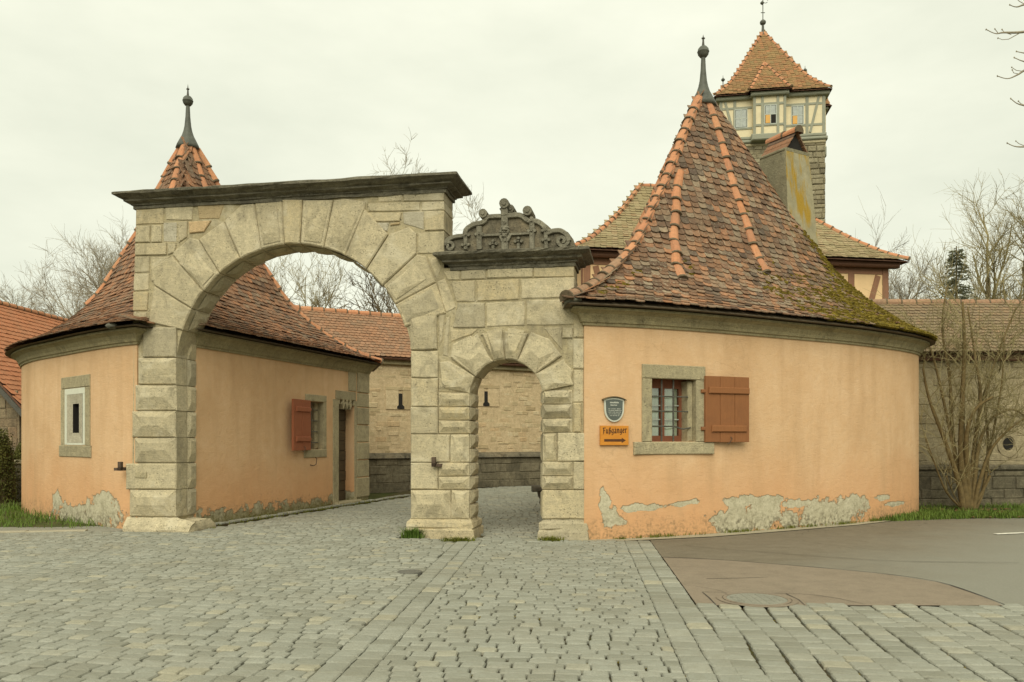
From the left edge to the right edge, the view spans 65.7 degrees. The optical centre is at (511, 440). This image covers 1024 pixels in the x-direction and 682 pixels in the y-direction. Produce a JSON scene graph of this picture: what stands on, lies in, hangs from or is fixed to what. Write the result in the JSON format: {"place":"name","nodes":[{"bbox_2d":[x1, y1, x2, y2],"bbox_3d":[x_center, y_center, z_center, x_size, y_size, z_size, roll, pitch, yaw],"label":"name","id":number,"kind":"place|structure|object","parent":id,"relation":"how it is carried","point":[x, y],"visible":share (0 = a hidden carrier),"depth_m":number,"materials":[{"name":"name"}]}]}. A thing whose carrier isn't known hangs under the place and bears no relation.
{"place":"outdoors","nodes":[
{"label":"outdoors","id":0,"kind":"place"},
{"bbox_2d":[0,499,106,527],"bbox_3d":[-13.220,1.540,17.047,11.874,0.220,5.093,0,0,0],"label":"grass verge","id":1,"kind":"object","parent":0,"point":[14,507],"depth_m":15.76,"materials":[{"name":"green plant"}]},
{"bbox_2d":[0,429,20,502],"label":"box bush","id":2,"kind":"object","parent":1,"relation":"on","point":[8,483],"visible":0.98,"depth_m":20.40,"materials":[{"name":"green plant"}]},
{"bbox_2d":[0,526,122,530],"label":"pavement","id":3,"kind":"structure","parent":0,"point":[97,528],"depth_m":14.54,"materials":[{"name":"grey stone"}]},
{"bbox_2d":[0,486,542,681],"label":"cobbled square","id":4,"kind":"structure","parent":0,"point":[301,596],"depth_m":8.56,"materials":[{"name":"stone"}]},
{"bbox_2d":[218,497,391,525],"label":"wall foot grass","id":5,"kind":"structure","parent":4,"relation":"on","point":[321,508],"depth_m":17.71,"materials":[{"name":"green plant"}]},
{"bbox_2d":[397,569,421,575],"bbox_3d":[-1.255,1.627,9.724,0.300,0.046,0.296,0,0,0],"label":"access cap","id":6,"kind":"object","parent":4,"relation":"on","point":[412,571],"visible":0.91,"depth_m":9.70,"materials":[{"name":"metal"}]},
{"bbox_2d":[399,527,429,538],"bbox_3d":[-1.651,1.541,13.246,0.681,0.218,0.460,0,0,0],"label":"grass tuft","id":7,"kind":"object","parent":4,"relation":"on","point":[412,533],"visible":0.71,"depth_m":13.20,"materials":[{"name":"green plant"}]},
{"bbox_2d":[439,536,476,542],"bbox_3d":[-0.861,1.590,12.729,0.730,0.120,0.277,0,0,0],"label":"grass tuft","id":8,"kind":"object","parent":4,"relation":"on","point":[455,539],"visible":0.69,"depth_m":12.71,"materials":[{"name":"green plant"}]},
{"bbox_2d":[7,492,938,607],"bbox_3d":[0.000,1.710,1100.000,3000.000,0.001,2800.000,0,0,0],"label":"ground","id":9,"kind":"structure","parent":0,"point":[375,495],"depth_m":24.48,"materials":[{"name":"soil"}]},
{"bbox_2d":[14,460,20,498],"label":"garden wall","id":10,"kind":"structure","parent":9,"relation":"on","point":[18,483],"depth_m":21.58,"materials":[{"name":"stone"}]},
{"bbox_2d":[14,442,20,459],"bbox_3d":[-13.553,0.792,22.901,1.894,1.749,1.261,0,0,0],"label":"box bush","id":11,"kind":"object","parent":9,"relation":"on","point":[18,452],"visible":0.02,"depth_m":22.63,"materials":[{"name":"green plant"}]},
{"bbox_2d":[0,271,56,309],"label":"bare tree","id":12,"kind":"object","parent":9,"relation":"on","point":[13,297],"visible":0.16,"depth_m":39.48,"materials":[{"name":"brown plant"}]},
{"bbox_2d":[0,300,67,456],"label":"red roofed house","id":13,"kind":"structure","parent":9,"relation":"on","point":[18,323],"depth_m":25.77,"materials":[{"name":"tile"}]},
{"bbox_2d":[0,529,87,532],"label":"kerb","id":14,"kind":"structure","parent":9,"relation":"on","point":[40,531],"depth_m":13.97,"materials":[{"name":"stone"}]},
{"bbox_2d":[10,206,129,318],"bbox_3d":[-16.945,-4.318,35.199,11.092,12.173,9.354,0,0,0],"label":"bare tree","id":15,"kind":"object","parent":9,"relation":"on","point":[94,285],"visible":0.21,"depth_m":35.16,"materials":[{"name":"grey plant"}]},
{"bbox_2d":[4,86,382,528],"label":"guard house","id":16,"kind":"structure","parent":9,"relation":"on","point":[282,401],"depth_m":16.64,"materials":[{"name":"paint"}]},
{"bbox_2d":[304,394,326,457],"bbox_3d":[-4.747,-0.326,18.602,0.356,1.464,0.962,0,0,18],"label":"window frame","id":17,"kind":"structure","parent":16,"relation":"in","point":[319,449],"depth_m":18.87,"materials":[{"name":"stone"}]},
{"bbox_2d":[339,409,345,499],"bbox_3d":[-4.416,0.264,20.007,0.069,2.531,0.821,0,0,18],"label":"door","id":18,"kind":"structure","parent":16,"relation":"in","point":[342,412],"depth_m":20.21,"materials":[{"name":"brown wood"}]},
{"bbox_2d":[266,252,363,308],"bbox_3d":[-10.120,-3.937,34.636,7.101,11.382,7.517,0,0,40],"label":"bare tree","id":19,"kind":"object","parent":9,"relation":"on","point":[312,292],"visible":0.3,"depth_m":34.91,"materials":[{"name":"grey plant"}]},
{"bbox_2d":[289,262,399,312],"bbox_3d":[-5.499,-2.952,32.147,8.194,9.453,10.044,0,0,-36],"label":"bare tree","id":20,"kind":"object","parent":9,"relation":"on","point":[377,306],"visible":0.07,"depth_m":30.31,"materials":[{"name":"brown plant"}]},
{"bbox_2d":[111,171,593,540],"bbox_3d":[-2.877,-1.373,13.915,8.526,6.162,1.163,0,0,10],"label":"stone gateway","id":21,"kind":"object","parent":9,"relation":"on","point":[476,302],"visible":1,"depth_m":13.37,"materials":[{"name":"beige stone"}]},
{"bbox_2d":[339,185,483,308],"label":"bare tree","id":22,"kind":"object","parent":9,"relation":"on","point":[468,205],"visible":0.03,"depth_m":44.69,"materials":[{"name":"brown plant"}]},
{"bbox_2d":[367,129,459,312],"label":"bare tree","id":23,"kind":"object","parent":9,"relation":"on","point":[406,154],"visible":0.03,"depth_m":55.59,"materials":[{"name":"brown plant"}]},
{"bbox_2d":[295,305,542,452],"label":"town wall","id":24,"kind":"structure","parent":9,"relation":"on","point":[510,404],"depth_m":26.85,"materials":[{"name":"stone"}]},
{"bbox_2d":[368,452,541,492],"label":"parapet wall","id":25,"kind":"structure","parent":9,"relation":"on","point":[389,472],"depth_m":27.32,"materials":[{"name":"stone"}]},
{"bbox_2d":[306,539,747,681],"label":"path border","id":26,"kind":"object","parent":9,"relation":"on","point":[698,647],"visible":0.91,"depth_m":6.98,"materials":[{"name":"stone"}]},
{"bbox_2d":[575,183,910,298],"bbox_3d":[8.209,-4.449,32.958,13.462,12.297,7.114,0,0,-9],"label":"gatehouse","id":27,"kind":"object","parent":9,"relation":"on","point":[860,266],"visible":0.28,"depth_m":30.73,"materials":[{"name":"tile"}]},
{"bbox_2d":[559,35,937,540],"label":"guard house","id":28,"kind":"structure","parent":9,"relation":"on","point":[752,355],"depth_m":14.51,"materials":[{"name":"paint"}]},
{"bbox_2d":[600,426,628,444],"bbox_3d":[1.670,-0.075,12.967,0.498,0.319,0.040,0,0,-16],"label":"wooden sign","id":29,"kind":"object","parent":28,"relation":"attached to","point":[614,435],"visible":1,"depth_m":12.95,"materials":[{"name":"orange wood"}]},
{"bbox_2d":[602,396,626,421],"bbox_3d":[1.671,-0.508,12.964,0.416,0.421,0.070,0,0,-16],"label":"plaque","id":30,"kind":"object","parent":28,"relation":"attached to","point":[613,409],"visible":1,"depth_m":12.96,"materials":[{"name":"grey metal"}]},
{"bbox_2d":[633,364,713,454],"bbox_3d":[2.689,-0.509,13.527,1.605,1.503,0.350,0,0,-23],"label":"window frame","id":31,"kind":"structure","parent":28,"relation":"in","point":[692,439],"depth_m":13.45,"materials":[{"name":"stone"}]},
{"bbox_2d":[855,187,1020,299],"bbox_3d":[17.394,-4.263,33.694,9.078,12.053,8.329,0,0,0],"label":"bare tree","id":32,"kind":"object","parent":9,"relation":"on","point":[900,291],"visible":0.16,"depth_m":33.02,"materials":[{"name":"brown plant"}]},
{"bbox_2d":[870,298,1023,464],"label":"moat wall","id":33,"kind":"structure","parent":9,"relation":"on","point":[1002,452],"depth_m":20.71,"materials":[{"name":"stone"}]},
{"bbox_2d":[889,169,1023,299],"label":"bare tree","id":34,"kind":"object","parent":9,"relation":"on","point":[989,253],"visible":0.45,"depth_m":33.93,"materials":[{"name":"grey plant"}]},
{"bbox_2d":[937,246,976,299],"bbox_3d":[18.217,-3.150,32.651,3.630,9.600,4.157,0,0,0],"label":"fir tree","id":35,"kind":"object","parent":9,"relation":"on","point":[955,279],"visible":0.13,"depth_m":32.36,"materials":[{"name":"green plant"}]},
{"bbox_2d":[919,465,1023,504],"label":"parapet wall","id":36,"kind":"structure","parent":9,"relation":"on","point":[1005,483],"depth_m":19.61,"materials":[{"name":"stone"}]},
{"bbox_2d":[969,177,1023,299],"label":"bare tree","id":37,"kind":"object","parent":9,"relation":"on","point":[1015,234],"visible":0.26,"depth_m":35.05,"materials":[{"name":"brown plant"}]},
{"bbox_2d":[986,0,1023,147],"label":"overhanging tree","id":38,"kind":"object","parent":9,"relation":"on","point":[1016,33],"visible":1,"depth_m":12.99,"materials":[{"name":"brown plant"}]},
{"bbox_2d":[0,0,1023,318],"label":"sky","id":39,"kind":"structure","parent":0,"point":[557,109],"materials":[{"name":"white"}]},
{"bbox_2d":[364,538,695,681],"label":"cobbled footpath","id":40,"kind":"structure","parent":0,"point":[601,631],"depth_m":6.97,"materials":[{"name":"stone"}]},
{"bbox_2d":[536,536,563,541],"bbox_3d":[0.594,1.590,12.799,0.524,0.120,0.302,0,0,0],"label":"grass tuft","id":41,"kind":"object","parent":40,"relation":"on","point":[550,538],"visible":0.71,"depth_m":12.77,"materials":[{"name":"green plant"}]},
{"bbox_2d":[415,547,1010,676],"bbox_3d":[2.819,1.644,8.888,8.377,0.033,7.401,0,0,0],"label":"joint moss","id":42,"kind":"object","parent":40,"relation":"on","point":[645,668],"visible":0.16,"depth_m":6.98,"materials":[{"name":"green plant"}]},
{"bbox_2d":[713,0,832,221],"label":"gate tower","id":43,"kind":"structure","parent":0,"point":[770,88],"depth_m":48.24,"materials":[{"name":"stone"}]},
{"bbox_2d":[735,109,747,128],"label":"window","id":44,"kind":"structure","parent":43,"relation":"in","point":[741,115],"depth_m":48.69,"materials":[{"name":"grey glass"}]},
{"bbox_2d":[764,104,776,123],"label":"window","id":45,"kind":"structure","parent":43,"relation":"in","point":[770,111],"depth_m":48.03,"materials":[{"name":"grey glass"}]},
{"bbox_2d":[791,105,803,124],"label":"window","id":46,"kind":"structure","parent":43,"relation":"in","point":[797,111],"depth_m":48.16,"materials":[{"name":"grey glass"}]},
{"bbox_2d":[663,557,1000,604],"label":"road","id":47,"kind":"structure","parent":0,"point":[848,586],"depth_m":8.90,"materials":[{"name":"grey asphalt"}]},
{"bbox_2d":[716,591,797,606],"bbox_3d":[2.488,1.615,8.068,0.800,0.010,0.800,0,0,0],"label":"manhole cover","id":48,"kind":"object","parent":47,"relation":"on","point":[752,598],"visible":1,"depth_m":8.03,"materials":[{"name":"grey concrete"}]},
{"bbox_2d":[675,557,1002,603],"bbox_3d":[3.801,1.615,9.698,0.957,0.001,4.238,0,0,-41],"label":"tar seam","id":49,"kind":"object","parent":47,"relation":"on","point":[874,572],"visible":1,"depth_m":9.40,"materials":[{"name":"black asphalt"}]},
{"bbox_2d":[650,518,1023,605],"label":"road","id":50,"kind":"structure","parent":0,"point":[977,556],"depth_m":11.70,"materials":[{"name":"grey asphalt"}]},
{"bbox_2d":[591,520,888,540],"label":"kerb","id":51,"kind":"structure","parent":50,"relation":"on","point":[741,532],"depth_m":13.73,"materials":[{"name":"stone"}]},
{"bbox_2d":[687,545,939,561],"bbox_3d":[4.587,1.615,11.103,4.370,0.001,0.504,0,0,23],"label":"tar seam","id":52,"kind":"object","parent":50,"relation":"on","point":[841,557],"visible":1,"depth_m":10.87,"materials":[{"name":"black asphalt"}]},
{"bbox_2d":[994,532,1023,533],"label":"road marking","id":53,"kind":"object","parent":50,"relation":"on","point":[1009,533],"visible":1,"depth_m":13.73,"materials":[{"name":"paint"}]},
{"bbox_2d":[657,603,1023,681],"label":"cobbled strip","id":54,"kind":"object","parent":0,"point":[825,642],"visible":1,"depth_m":6.36,"materials":[{"name":"stone"}]},
{"bbox_2d":[869,501,1023,521],"bbox_3d":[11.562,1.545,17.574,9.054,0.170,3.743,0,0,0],"label":"grass verge","id":55,"kind":"object","parent":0,"point":[931,514],"depth_m":16.62,"materials":[{"name":"green plant"}]},
{"bbox_2d":[632,514,909,537],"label":"wall foot grass","id":56,"kind":"structure","parent":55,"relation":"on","point":[742,530],"depth_m":14.05,"materials":[{"name":"green plant"}]},
{"bbox_2d":[868,238,1023,510],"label":"shrub","id":57,"kind":"object","parent":55,"relation":"on","point":[965,472],"visible":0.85,"depth_m":18.20,"materials":[{"name":"brown plant"}]},
{"label":"cobbled lane","id":58,"kind":"structure","parent":0,"visible":0},
{"bbox_2d":[531,485,542,505],"bbox_3d":[1.150,1.350,18.280,1.400,0.600,0.480,0,0,0],"label":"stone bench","id":59,"kind":"object","parent":58,"relation":"on","point":[538,489],"visible":0.23,"depth_m":18.06,"materials":[{"name":"grey stone"}]}
]}

